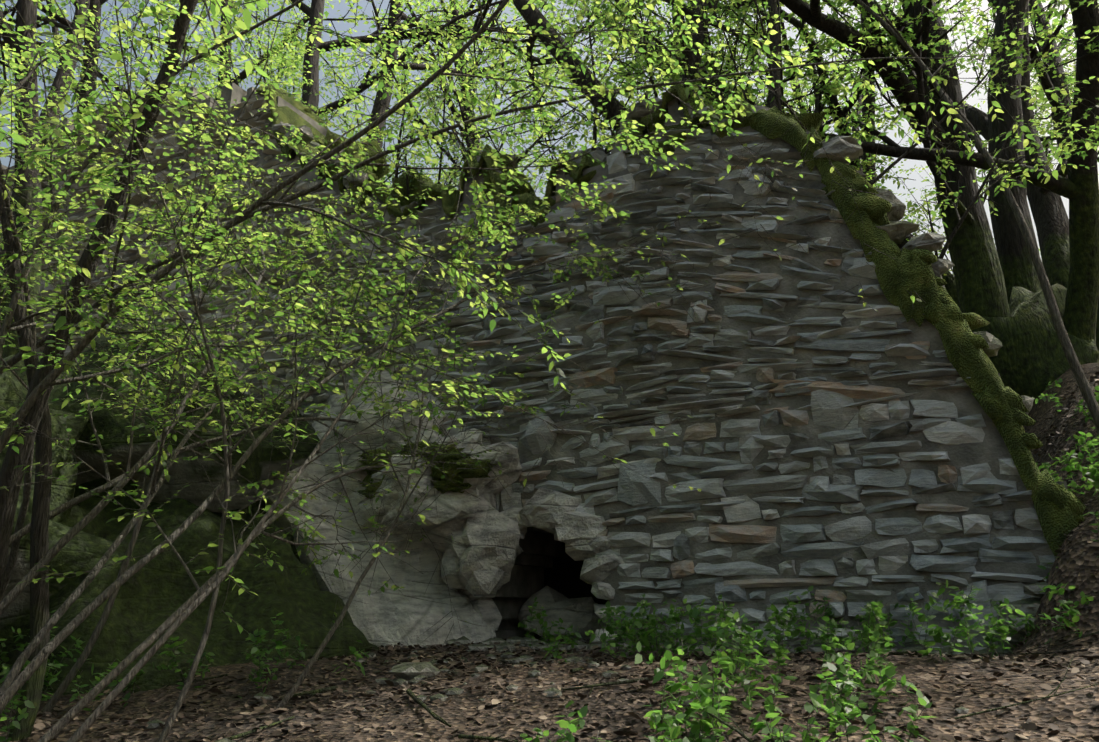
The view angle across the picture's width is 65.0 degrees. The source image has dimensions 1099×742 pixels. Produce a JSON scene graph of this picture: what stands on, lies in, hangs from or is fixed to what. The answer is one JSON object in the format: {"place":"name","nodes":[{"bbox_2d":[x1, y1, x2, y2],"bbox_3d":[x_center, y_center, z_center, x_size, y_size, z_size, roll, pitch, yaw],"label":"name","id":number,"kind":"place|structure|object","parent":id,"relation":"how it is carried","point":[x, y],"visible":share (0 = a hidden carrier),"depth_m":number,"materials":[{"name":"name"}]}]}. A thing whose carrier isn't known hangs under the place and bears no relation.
{"place":"outdoors","nodes":[
{"label":"outdoors","id":0,"kind":"place"},
{"bbox_2d":[0,82,1067,650],"bbox_3d":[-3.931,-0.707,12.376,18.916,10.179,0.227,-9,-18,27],"label":"stone wall","id":1,"kind":"structure","parent":0,"point":[834,405],"depth_m":9.08,"materials":[{"name":"grey stone"}]},
{"bbox_2d":[544,542,609,604],"bbox_3d":[0.416,2.621,10.184,2.500,2.800,1.840,-9,-18,27],"label":"cave opening","id":2,"kind":"object","parent":1,"relation":"in","point":[562,576],"depth_m":11.35,"materials":[{"name":"black"}]},
{"bbox_2d":[256,84,1077,555],"bbox_3d":[0.207,-0.993,10.932,10.400,8.744,1.688,-9,-18,27],"label":"moss","id":3,"kind":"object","parent":1,"relation":"attached to","point":[976,370],"depth_m":8.49,"materials":[{"name":"green plant"}]},
{"bbox_2d":[304,106,1085,524],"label":"stones","id":4,"kind":"object","parent":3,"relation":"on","point":[874,206],"depth_m":8.54,"materials":[{"name":"grey stone"}]},
{"bbox_2d":[0,363,1098,741],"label":"ground","id":5,"kind":"structure","parent":0,"point":[1078,559],"depth_m":5.77,"materials":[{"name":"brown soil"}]},
{"bbox_2d":[0,0,220,740],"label":"tree","id":6,"kind":"object","parent":5,"relation":"on","point":[38,416],"depth_m":6.31,"materials":[{"name":"brown plant"}]},
{"bbox_2d":[0,321,378,694],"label":"mossy boulder","id":7,"kind":"object","parent":5,"relation":"on","point":[155,593],"visible":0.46,"depth_m":8.61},
{"bbox_2d":[260,369,624,648],"bbox_3d":[-1.727,1.941,10.013,5.705,4.347,1.647,-9,-18,29],"label":"rock outcrop","id":8,"kind":"object","parent":5,"relation":"on","point":[477,570],"visible":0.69,"depth_m":9.55,"materials":[{"name":"grey stone"}]},
{"bbox_2d":[356,436,497,498],"bbox_3d":[-1.433,1.051,9.783,1.996,0.800,0.524,-11,-19,33],"label":"moss","id":9,"kind":"object","parent":8,"relation":"attached to","point":[440,484],"visible":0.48,"depth_m":9.45,"materials":[{"name":"green plant"}]},
{"bbox_2d":[0,0,1098,741],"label":"saplings","id":10,"kind":"object","parent":5,"relation":"on","point":[12,684],"depth_m":6.55,"materials":[{"name":"green plant"}]},
{"bbox_2d":[0,378,1098,741],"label":"undergrowth","id":11,"kind":"object","parent":5,"relation":"on","point":[726,662],"depth_m":6.17,"materials":[{"name":"green plant"}]},
{"bbox_2d":[0,0,1098,359],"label":"forest trees","id":12,"kind":"object","parent":5,"relation":"on","point":[28,10],"depth_m":19.25,"materials":[{"name":"green plant"}]},
{"bbox_2d":[518,586,608,641],"bbox_3d":[0.320,3.037,10.104,1.393,1.030,1.079,0,-16,-1],"label":"boulder","id":13,"kind":"object","parent":5,"relation":"on","point":[574,612],"visible":0.52,"depth_m":9.96,"materials":[{"name":"grey stone"}]},
{"bbox_2d":[94,0,1098,279],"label":"understory trees","id":14,"kind":"object","parent":5,"relation":"on","point":[294,58],"depth_m":17.06,"materials":[{"name":"green plant"}]},
{"bbox_2d":[147,582,1047,741],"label":"loose stones","id":15,"kind":"object","parent":5,"relation":"on","point":[416,672],"visible":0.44,"depth_m":6.98,"materials":[{"name":"grey stone"}]},
{"bbox_2d":[131,470,1098,741],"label":"fallen sticks","id":16,"kind":"object","parent":5,"relation":"on","point":[413,696],"visible":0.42,"depth_m":5.65,"materials":[{"name":"brown wood"}]},
{"bbox_2d":[505,0,1098,407],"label":"maple tree","id":17,"kind":"object","parent":5,"relation":"on","point":[998,287],"depth_m":13.10,"materials":[{"name":"green plant"}]},
{"bbox_2d":[856,0,1098,434],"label":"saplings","id":18,"kind":"object","parent":5,"relation":"on","point":[1079,375],"depth_m":9.61,"materials":[{"name":"green plant"}]},
{"bbox_2d":[0,0,1098,273],"label":"sky","id":19,"kind":"structure","parent":0,"point":[343,26],"materials":[{"name":"white"}]},
{"bbox_2d":[269,98,1033,414],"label":"stones","id":20,"kind":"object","parent":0,"point":[897,230],"depth_m":8.80,"materials":[{"name":"grey stone"}]},
{"bbox_2d":[267,0,1093,258],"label":"tree","id":21,"kind":"object","parent":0,"point":[530,16],"depth_m":10.87,"materials":[{"name":"green plant"}]}
]}

